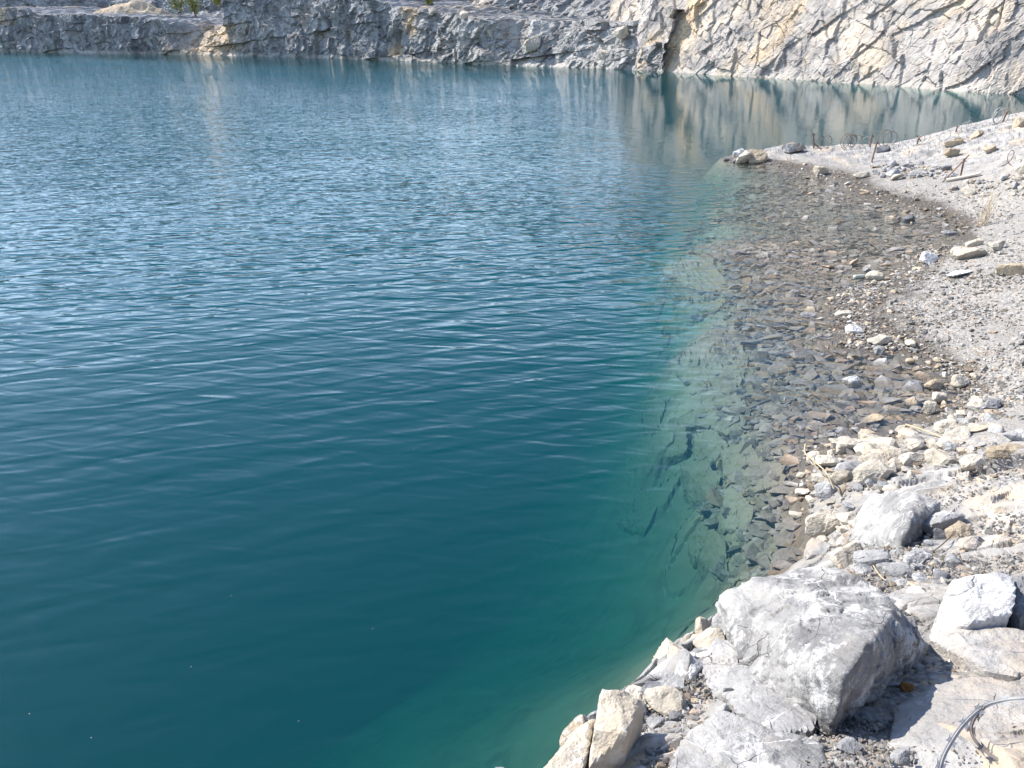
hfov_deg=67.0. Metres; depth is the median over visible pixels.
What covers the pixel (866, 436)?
stone
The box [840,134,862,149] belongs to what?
wire coil
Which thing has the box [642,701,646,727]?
stone
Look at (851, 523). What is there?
stone
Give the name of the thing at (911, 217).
rock
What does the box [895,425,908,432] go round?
stone
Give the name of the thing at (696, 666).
stone
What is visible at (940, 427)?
stone
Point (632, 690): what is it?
stone
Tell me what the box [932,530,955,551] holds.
dry stalk
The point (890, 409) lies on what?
rock
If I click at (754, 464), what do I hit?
stone
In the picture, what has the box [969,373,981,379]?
stone
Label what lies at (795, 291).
rock
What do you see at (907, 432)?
stone
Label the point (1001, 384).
gravel
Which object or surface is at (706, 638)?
stone
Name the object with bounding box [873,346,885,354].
rock
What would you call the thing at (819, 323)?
twig
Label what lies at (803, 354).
stone
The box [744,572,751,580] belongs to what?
stone
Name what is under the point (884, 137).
wire coil
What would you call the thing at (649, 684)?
stone
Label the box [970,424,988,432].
stone
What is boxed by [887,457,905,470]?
stone
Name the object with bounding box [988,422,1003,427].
stone
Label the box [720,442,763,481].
submerged rock
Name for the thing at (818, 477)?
stone
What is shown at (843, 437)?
stone
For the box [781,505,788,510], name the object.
stone
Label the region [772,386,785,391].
stone
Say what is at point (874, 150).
fence stake
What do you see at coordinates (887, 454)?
rock
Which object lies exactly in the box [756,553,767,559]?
stone
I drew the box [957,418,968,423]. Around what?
stone
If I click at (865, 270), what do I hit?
rock
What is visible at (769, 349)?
stone
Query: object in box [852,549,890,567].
rock
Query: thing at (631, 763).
rock
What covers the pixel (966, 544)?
stone
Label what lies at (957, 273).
rock
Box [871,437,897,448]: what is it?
stone
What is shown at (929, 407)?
rock
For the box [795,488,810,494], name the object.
stone
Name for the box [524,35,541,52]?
boulder
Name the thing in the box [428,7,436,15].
boulder
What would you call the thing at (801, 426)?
stone
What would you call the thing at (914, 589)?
rock
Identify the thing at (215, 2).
shrub
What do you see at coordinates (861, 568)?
stone
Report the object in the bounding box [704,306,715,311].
stone
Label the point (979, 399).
stone
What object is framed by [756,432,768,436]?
stone
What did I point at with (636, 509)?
submerged rock
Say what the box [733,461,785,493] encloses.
submerged rock
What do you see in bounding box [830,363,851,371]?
stone
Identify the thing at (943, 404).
rock
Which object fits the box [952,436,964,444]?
stone
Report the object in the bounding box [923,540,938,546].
stone
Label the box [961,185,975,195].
stone
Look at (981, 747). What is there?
razor wire
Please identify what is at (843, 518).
stone
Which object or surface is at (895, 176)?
rock
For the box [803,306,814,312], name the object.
stone
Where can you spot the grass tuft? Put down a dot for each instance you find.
(986, 222)
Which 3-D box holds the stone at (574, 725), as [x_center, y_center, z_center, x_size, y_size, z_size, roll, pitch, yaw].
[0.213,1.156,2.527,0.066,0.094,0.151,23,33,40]
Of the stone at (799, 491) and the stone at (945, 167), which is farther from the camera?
the stone at (945, 167)
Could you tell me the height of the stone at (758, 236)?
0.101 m
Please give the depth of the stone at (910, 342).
9.44 m
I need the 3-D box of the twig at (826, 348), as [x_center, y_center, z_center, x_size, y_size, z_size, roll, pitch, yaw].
[3.862,-0.441,9.493,0.025,0.055,0.426,-3,25,-7]
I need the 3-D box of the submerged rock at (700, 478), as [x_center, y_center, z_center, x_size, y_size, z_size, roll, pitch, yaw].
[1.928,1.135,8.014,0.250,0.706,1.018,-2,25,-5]
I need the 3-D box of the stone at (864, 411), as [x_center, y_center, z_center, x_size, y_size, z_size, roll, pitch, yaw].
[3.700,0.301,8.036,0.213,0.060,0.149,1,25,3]
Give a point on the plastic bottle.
(859, 276)
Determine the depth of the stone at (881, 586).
3.48 m
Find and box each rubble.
[675,161,955,589]
[678,158,1023,618]
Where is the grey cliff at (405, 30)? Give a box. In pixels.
[0,0,683,86]
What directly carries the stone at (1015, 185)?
on the ground
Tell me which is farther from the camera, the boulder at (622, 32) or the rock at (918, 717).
the boulder at (622, 32)
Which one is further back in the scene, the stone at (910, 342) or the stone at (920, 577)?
the stone at (910, 342)
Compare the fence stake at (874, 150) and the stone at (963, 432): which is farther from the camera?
the fence stake at (874, 150)
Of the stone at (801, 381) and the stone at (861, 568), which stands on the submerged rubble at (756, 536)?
the stone at (801, 381)
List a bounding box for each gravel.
[593,452,1023,767]
[835,182,1023,419]
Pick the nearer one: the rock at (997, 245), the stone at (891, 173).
the rock at (997, 245)
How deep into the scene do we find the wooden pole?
17.76 m
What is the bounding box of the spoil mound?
[93,0,172,14]
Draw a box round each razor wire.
[935,694,1023,767]
[967,705,998,763]
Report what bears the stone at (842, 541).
on the ground
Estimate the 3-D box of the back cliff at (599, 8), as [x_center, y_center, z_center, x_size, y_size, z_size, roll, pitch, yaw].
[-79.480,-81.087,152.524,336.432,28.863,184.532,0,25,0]
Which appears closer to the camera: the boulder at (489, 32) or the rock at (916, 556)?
the rock at (916, 556)
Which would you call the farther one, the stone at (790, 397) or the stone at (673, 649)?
the stone at (790, 397)
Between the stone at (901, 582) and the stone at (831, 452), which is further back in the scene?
the stone at (831, 452)
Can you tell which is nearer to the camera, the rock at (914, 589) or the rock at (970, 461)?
the rock at (914, 589)
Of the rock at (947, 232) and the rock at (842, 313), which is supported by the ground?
the rock at (842, 313)
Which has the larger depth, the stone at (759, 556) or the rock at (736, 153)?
the rock at (736, 153)
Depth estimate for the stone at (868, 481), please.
5.93 m
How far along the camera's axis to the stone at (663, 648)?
2.95 m
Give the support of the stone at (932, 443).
on the ground
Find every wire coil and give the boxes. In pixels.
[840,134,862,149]
[878,130,896,145]
[992,107,1009,124]
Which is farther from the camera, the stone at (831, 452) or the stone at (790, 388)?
the stone at (790, 388)
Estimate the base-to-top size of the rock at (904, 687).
0.032 m
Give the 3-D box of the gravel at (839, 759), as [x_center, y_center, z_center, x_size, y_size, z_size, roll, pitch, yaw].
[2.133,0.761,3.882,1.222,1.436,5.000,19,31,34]
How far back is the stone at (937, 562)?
3.85 m
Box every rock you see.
[544,720,593,767]
[588,689,643,767]
[614,487,656,537]
[621,742,647,767]
[625,440,654,476]
[633,394,664,435]
[646,717,664,728]
[650,422,687,471]
[654,248,727,310]
[656,670,685,691]
[665,390,725,433]
[669,320,748,395]
[669,710,683,721]
[669,710,829,767]
[680,460,719,509]
[683,514,727,578]
[689,647,708,660]
[692,429,727,470]
[693,297,724,313]
[701,638,738,693]
[711,393,750,439]
[717,488,755,535]
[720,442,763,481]
[721,665,815,737]
[723,687,733,691]
[733,149,744,156]
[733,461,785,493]
[735,150,751,164]
[748,149,767,163]
[781,142,804,152]
[784,308,794,313]
[789,511,801,518]
[791,289,799,294]
[800,312,815,318]
[805,509,839,537]
[810,454,839,466]
[813,165,828,175]
[814,480,837,499]
[827,297,834,301]
[829,542,862,567]
[830,470,852,484]
[835,310,853,316]
[836,736,863,754]
[842,375,860,387]
[845,324,863,333]
[847,356,853,362]
[852,459,893,486]
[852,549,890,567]
[853,171,869,178]
[858,429,876,438]
[859,413,883,424]
[862,268,870,272]
[865,270,884,280]
[867,335,890,344]
[868,448,902,460]
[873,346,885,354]
[875,145,890,152]
[876,561,915,578]
[882,405,903,414]
[887,676,1023,767]
[888,681,899,685]
[890,746,910,766]
[891,174,903,179]
[898,452,925,466]
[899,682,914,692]
[901,214,914,223]
[902,549,931,564]
[905,358,914,363]
[905,396,917,406]
[906,585,924,592]
[919,251,938,264]
[922,400,936,414]
[923,510,965,538]
[924,379,943,390]
[928,626,1023,681]
[929,572,1015,638]
[930,448,958,465]
[932,392,947,402]
[933,528,946,539]
[940,400,946,408]
[941,230,958,235]
[943,137,963,146]
[944,148,959,156]
[945,520,972,539]
[947,270,972,276]
[950,246,987,259]
[950,374,969,388]
[959,454,982,469]
[965,238,984,246]
[969,130,983,138]
[981,145,996,152]
[986,443,1023,458]
[988,240,1005,250]
[995,263,1023,275]
[1003,430,1023,440]
[1006,577,1023,629]
[1012,118,1023,128]
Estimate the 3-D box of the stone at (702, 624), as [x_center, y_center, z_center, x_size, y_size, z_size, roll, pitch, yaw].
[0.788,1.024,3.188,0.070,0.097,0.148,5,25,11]
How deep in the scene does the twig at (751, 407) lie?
8.52 m
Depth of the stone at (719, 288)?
12.15 m
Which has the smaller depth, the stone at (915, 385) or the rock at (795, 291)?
the stone at (915, 385)
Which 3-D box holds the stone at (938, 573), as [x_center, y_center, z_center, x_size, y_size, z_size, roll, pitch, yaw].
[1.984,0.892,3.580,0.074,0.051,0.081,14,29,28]
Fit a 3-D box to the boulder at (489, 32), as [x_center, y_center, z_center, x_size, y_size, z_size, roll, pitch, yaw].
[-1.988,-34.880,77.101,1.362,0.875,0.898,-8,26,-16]
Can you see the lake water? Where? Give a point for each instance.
(678, 98)
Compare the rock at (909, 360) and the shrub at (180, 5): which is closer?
the rock at (909, 360)
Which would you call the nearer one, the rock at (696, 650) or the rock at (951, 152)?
the rock at (696, 650)
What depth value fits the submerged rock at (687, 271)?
13.40 m
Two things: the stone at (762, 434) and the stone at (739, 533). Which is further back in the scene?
the stone at (762, 434)
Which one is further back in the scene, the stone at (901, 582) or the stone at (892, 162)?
the stone at (892, 162)
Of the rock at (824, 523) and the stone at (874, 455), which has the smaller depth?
the rock at (824, 523)
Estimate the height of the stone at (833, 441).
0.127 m
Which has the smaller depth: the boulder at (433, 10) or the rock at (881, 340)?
the rock at (881, 340)
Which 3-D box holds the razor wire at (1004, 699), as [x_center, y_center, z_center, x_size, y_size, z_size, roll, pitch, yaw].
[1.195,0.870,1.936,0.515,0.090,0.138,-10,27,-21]
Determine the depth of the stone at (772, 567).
5.78 m
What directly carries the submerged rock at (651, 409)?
on the ground
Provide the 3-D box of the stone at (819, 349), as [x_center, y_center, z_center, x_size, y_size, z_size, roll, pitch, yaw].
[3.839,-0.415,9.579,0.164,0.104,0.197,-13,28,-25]
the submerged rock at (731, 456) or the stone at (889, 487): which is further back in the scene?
the submerged rock at (731, 456)
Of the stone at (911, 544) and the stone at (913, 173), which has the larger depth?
the stone at (913, 173)
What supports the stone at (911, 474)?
on the ground
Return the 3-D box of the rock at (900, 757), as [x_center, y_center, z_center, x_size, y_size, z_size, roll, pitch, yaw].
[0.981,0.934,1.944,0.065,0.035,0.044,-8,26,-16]
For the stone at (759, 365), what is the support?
on the submerged rubble at (756, 536)
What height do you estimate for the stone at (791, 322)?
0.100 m
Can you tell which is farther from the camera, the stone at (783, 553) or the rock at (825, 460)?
the rock at (825, 460)
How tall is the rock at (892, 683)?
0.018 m
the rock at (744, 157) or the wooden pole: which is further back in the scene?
the rock at (744, 157)
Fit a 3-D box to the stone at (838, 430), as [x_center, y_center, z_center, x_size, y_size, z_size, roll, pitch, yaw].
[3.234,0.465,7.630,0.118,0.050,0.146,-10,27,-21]
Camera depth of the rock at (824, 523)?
5.76 m
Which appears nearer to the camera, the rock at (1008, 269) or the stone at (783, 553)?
the stone at (783, 553)
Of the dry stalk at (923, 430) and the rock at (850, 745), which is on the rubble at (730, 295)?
the dry stalk at (923, 430)
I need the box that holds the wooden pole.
[946,172,980,181]
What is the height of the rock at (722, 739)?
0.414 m
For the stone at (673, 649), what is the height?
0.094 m
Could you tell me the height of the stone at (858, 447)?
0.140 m
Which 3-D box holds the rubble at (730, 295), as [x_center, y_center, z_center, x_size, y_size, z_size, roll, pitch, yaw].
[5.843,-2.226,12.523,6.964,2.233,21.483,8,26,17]
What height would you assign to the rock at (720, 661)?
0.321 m
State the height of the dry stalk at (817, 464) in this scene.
0.133 m
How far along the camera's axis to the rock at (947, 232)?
14.69 m
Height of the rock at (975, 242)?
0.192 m
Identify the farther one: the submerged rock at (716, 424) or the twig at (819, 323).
the twig at (819, 323)
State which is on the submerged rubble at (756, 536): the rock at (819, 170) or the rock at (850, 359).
the rock at (850, 359)
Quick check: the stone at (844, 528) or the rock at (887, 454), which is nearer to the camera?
the stone at (844, 528)
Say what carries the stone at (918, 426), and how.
on the ground
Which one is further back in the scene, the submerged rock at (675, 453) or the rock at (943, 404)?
the submerged rock at (675, 453)
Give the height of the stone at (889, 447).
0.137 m
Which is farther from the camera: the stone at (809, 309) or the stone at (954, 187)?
the stone at (954, 187)
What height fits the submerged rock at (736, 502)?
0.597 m
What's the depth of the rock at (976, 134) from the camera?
20.41 m
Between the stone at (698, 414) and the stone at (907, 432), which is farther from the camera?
the stone at (698, 414)
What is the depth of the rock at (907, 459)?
6.20 m
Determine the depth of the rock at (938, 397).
8.10 m
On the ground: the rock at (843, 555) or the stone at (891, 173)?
the rock at (843, 555)
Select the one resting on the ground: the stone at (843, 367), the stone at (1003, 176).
the stone at (1003, 176)
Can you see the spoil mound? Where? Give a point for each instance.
(134, 6)
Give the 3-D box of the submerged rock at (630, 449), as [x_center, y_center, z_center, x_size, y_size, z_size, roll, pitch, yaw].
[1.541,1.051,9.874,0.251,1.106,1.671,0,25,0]
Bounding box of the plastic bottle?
[853,274,864,278]
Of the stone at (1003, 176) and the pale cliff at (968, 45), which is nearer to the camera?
the stone at (1003, 176)
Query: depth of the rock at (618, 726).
2.10 m
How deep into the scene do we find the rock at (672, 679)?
2.61 m
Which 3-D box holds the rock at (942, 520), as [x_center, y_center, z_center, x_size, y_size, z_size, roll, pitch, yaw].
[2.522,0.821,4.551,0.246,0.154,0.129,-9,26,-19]
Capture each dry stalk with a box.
[804,444,833,488]
[905,424,960,445]
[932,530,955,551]
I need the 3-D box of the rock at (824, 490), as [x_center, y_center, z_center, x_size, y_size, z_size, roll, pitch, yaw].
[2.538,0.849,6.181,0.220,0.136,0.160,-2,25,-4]
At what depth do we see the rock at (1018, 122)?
19.91 m
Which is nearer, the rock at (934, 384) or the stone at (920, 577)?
the stone at (920, 577)
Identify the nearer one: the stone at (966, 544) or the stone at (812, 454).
the stone at (966, 544)
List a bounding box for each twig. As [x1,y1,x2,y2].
[740,399,770,414]
[800,318,841,327]
[818,340,835,356]
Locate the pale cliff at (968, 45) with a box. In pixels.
[608,0,1023,93]
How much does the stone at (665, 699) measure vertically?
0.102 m
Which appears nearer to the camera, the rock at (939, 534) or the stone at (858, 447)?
the rock at (939, 534)
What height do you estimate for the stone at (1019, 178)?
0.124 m
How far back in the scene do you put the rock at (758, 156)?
22.19 m
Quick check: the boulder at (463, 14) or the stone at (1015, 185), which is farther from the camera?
the boulder at (463, 14)
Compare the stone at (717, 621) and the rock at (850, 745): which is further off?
the stone at (717, 621)
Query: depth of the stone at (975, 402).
7.68 m
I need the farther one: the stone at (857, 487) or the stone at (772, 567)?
the stone at (857, 487)
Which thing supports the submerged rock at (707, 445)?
on the ground
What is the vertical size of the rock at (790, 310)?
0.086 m
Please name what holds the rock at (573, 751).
on the ground
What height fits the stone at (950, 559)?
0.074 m
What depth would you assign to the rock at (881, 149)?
21.49 m
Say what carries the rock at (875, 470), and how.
on the ground
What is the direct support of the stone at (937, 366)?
on the rubble at (730, 295)
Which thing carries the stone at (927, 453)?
on the ground
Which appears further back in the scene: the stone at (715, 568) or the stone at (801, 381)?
the stone at (801, 381)
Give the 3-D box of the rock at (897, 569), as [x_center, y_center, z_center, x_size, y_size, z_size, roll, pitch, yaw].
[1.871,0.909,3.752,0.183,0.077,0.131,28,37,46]
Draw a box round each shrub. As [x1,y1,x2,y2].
[167,0,186,15]
[186,0,201,17]
[212,0,221,8]
[424,0,432,4]
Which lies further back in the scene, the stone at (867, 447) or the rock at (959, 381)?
the rock at (959, 381)
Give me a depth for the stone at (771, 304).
11.26 m
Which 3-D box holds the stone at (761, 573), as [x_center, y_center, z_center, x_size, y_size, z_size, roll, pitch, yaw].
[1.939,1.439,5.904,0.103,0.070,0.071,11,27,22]
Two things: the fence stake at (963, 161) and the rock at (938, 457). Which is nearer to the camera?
the rock at (938, 457)
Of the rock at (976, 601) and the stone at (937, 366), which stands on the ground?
the rock at (976, 601)
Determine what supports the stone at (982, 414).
on the ground
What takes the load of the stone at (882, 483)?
on the ground
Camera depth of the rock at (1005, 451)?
5.71 m
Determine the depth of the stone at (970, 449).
6.14 m
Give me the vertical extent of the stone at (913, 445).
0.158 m
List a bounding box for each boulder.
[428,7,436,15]
[460,11,467,18]
[486,30,493,37]
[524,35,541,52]
[597,50,608,59]
[614,26,628,38]
[715,566,928,737]
[849,489,940,548]
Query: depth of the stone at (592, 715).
2.67 m
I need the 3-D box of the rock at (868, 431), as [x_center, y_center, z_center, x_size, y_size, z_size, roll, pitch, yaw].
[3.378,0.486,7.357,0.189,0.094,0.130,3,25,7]
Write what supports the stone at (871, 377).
on the submerged rubble at (756, 536)
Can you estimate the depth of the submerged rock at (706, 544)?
7.01 m
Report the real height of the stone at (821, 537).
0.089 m
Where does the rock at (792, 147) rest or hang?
on the ground
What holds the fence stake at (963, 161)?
on the ground
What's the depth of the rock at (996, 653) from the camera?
2.61 m
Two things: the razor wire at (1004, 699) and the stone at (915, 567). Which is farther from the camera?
the stone at (915, 567)
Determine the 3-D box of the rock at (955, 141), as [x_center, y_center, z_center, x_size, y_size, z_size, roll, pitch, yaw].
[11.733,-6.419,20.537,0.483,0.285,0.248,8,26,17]
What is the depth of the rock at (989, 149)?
18.98 m
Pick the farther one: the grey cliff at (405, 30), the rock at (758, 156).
the grey cliff at (405, 30)
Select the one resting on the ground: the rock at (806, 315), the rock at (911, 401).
the rock at (911, 401)
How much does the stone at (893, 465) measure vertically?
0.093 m
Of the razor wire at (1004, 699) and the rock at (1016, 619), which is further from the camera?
the rock at (1016, 619)
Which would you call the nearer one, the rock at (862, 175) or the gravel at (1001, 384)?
the gravel at (1001, 384)
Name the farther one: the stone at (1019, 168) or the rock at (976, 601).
the stone at (1019, 168)
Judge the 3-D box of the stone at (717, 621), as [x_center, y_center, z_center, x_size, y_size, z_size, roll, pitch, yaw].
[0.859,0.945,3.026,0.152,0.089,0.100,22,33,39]
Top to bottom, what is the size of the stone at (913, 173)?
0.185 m
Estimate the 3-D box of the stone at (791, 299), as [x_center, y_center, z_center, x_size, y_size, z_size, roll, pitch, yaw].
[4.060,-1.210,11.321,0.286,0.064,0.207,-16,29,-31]
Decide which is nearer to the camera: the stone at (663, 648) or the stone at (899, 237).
the stone at (663, 648)
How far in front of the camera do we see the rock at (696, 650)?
2.78 m
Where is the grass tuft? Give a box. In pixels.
[976,184,998,226]
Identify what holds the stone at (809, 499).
on the ground
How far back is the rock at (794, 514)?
6.26 m
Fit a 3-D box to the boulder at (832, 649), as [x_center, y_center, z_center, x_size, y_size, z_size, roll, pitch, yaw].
[1.052,0.913,2.747,0.779,0.732,0.786,-14,28,-27]
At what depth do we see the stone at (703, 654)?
2.75 m
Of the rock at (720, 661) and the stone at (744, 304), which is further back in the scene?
the stone at (744, 304)
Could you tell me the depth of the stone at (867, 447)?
6.64 m
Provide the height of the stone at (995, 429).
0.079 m
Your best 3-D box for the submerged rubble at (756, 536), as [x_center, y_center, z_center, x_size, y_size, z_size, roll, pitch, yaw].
[5.553,-2.124,13.912,5.269,0.803,19.342,6,26,13]
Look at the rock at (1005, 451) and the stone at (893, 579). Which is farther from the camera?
the rock at (1005, 451)
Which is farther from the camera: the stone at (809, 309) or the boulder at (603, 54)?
the boulder at (603, 54)
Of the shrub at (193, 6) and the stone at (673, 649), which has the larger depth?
the shrub at (193, 6)
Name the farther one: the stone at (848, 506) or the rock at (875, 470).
the rock at (875, 470)
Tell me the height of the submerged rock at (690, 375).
1.273 m
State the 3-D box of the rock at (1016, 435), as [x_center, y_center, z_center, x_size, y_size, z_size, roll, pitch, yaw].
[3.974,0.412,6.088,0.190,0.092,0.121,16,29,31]
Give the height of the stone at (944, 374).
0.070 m
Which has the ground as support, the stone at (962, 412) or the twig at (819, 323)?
the stone at (962, 412)
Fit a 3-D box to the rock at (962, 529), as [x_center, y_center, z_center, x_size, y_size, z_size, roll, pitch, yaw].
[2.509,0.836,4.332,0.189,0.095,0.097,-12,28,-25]
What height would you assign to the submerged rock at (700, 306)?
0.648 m
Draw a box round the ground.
[0,62,1023,767]
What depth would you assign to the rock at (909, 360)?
9.10 m
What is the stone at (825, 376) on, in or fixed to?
on the ground
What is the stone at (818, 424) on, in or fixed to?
on the ground
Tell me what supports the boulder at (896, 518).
on the ground
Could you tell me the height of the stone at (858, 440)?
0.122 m
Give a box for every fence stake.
[871,141,878,161]
[942,155,968,181]
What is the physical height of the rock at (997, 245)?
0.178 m
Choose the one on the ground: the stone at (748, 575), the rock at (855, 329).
the rock at (855, 329)
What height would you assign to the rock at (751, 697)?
0.417 m
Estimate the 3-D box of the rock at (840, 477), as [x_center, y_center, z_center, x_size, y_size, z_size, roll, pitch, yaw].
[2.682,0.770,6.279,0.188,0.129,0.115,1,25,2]
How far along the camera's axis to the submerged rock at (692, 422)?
8.84 m
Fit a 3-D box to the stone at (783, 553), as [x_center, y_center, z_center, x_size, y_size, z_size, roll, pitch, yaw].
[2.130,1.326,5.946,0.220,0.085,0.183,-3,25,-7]
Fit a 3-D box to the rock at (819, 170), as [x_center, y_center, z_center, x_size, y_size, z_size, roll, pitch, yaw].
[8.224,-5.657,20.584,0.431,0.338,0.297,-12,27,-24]
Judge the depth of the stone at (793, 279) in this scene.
12.16 m
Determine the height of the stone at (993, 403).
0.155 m
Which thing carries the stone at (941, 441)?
on the rubble at (730, 295)
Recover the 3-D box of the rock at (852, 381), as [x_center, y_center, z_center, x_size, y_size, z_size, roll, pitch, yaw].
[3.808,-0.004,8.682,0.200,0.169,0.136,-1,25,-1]
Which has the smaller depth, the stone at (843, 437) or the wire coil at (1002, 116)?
the stone at (843, 437)
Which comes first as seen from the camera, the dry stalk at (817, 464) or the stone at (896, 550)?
the stone at (896, 550)
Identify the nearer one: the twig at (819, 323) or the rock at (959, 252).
the twig at (819, 323)
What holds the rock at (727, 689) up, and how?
on the ground
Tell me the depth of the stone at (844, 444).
6.91 m
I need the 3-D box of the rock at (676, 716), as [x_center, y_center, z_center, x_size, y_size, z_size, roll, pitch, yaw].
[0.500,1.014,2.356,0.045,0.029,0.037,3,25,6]
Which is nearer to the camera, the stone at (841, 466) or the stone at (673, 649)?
the stone at (673, 649)
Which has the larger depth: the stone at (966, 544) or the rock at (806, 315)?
the rock at (806, 315)
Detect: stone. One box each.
[559,714,588,746]
[587,710,596,718]
[625,684,648,708]
[640,681,661,694]
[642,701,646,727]
[644,685,685,716]
[652,638,673,660]
[666,644,680,658]
[675,653,702,680]
[693,628,725,648]
[695,617,709,633]
[696,411,705,417]
[696,651,711,657]
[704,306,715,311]
[709,562,725,580]
[711,612,722,628]
[717,286,726,290]
[735,529,744,541]
[740,301,749,306]
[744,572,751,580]
[748,460,767,467]
[753,235,766,237]
[755,363,770,368]
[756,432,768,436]
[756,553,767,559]
[759,569,770,575]
[761,418,770,424]
[764,348,779,355]
[769,564,779,570]
[770,301,780,306]
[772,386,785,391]
[772,546,797,560]
[779,297,798,302]
[779,318,800,325]
[780,395,795,401]
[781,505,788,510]
[785,385,795,391]
[788,278,800,283]
[794,379,820,386]
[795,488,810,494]
[796,422,806,430]
[796,472,810,477]
[799,352,808,361]
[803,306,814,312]
[803,537,831,559]
[805,495,814,502]
[806,451,820,464]
[807,420,822,426]
[811,473,831,482]
[815,347,825,352]
[816,535,828,540]
[819,375,829,378]
[827,449,835,457]
[829,438,841,447]
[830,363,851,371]
[832,427,845,433]
[834,462,856,472]
[835,512,855,524]
[836,438,858,454]
[836,537,848,546]
[837,436,849,439]
[839,525,851,531]
[842,502,854,509]
[848,520,854,527]
[850,461,861,465]
[852,481,862,491]
[853,438,869,442]
[853,442,876,452]
[854,563,871,574]
[856,408,879,414]
[859,431,880,441]
[861,452,887,464]
[862,443,881,454]
[864,373,877,379]
[865,478,876,488]
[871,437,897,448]
[876,581,886,591]
[877,480,888,486]
[882,485,898,490]
[884,445,897,448]
[886,169,900,176]
[886,577,895,582]
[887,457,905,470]
[888,160,896,166]
[889,462,896,474]
[890,549,902,552]
[895,235,903,239]
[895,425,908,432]
[895,578,907,585]
[898,428,921,436]
[899,380,923,392]
[903,439,927,451]
[905,339,915,346]
[907,470,915,478]
[909,170,917,175]
[909,542,920,546]
[910,424,923,430]
[910,564,926,570]
[912,572,929,581]
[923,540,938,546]
[924,447,936,462]
[927,438,939,448]
[932,559,942,566]
[933,418,966,433]
[933,569,949,578]
[934,364,942,368]
[936,436,960,448]
[940,164,951,170]
[942,372,947,377]
[942,425,970,439]
[943,441,958,451]
[944,553,964,567]
[951,185,957,190]
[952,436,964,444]
[955,563,964,569]
[956,410,967,415]
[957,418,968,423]
[958,536,984,551]
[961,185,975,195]
[966,445,973,452]
[967,397,982,401]
[967,399,982,406]
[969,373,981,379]
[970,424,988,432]
[979,413,997,419]
[980,398,1000,409]
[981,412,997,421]
[987,425,1004,432]
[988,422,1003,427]
[999,174,1007,179]
[1011,181,1018,189]
[1015,163,1023,174]
[1015,176,1023,180]
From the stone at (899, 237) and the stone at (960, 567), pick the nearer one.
the stone at (960, 567)
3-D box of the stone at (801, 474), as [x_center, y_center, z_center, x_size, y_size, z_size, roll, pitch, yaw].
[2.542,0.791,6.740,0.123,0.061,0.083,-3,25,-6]
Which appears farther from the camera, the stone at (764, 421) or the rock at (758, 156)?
the rock at (758, 156)
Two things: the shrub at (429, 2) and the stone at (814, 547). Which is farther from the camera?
the shrub at (429, 2)
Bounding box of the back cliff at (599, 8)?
[0,0,612,18]
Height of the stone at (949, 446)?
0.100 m
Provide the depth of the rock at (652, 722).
2.33 m
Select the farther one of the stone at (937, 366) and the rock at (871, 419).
the stone at (937, 366)
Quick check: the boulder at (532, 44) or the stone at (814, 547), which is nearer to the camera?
the stone at (814, 547)
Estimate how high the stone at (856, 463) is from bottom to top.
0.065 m

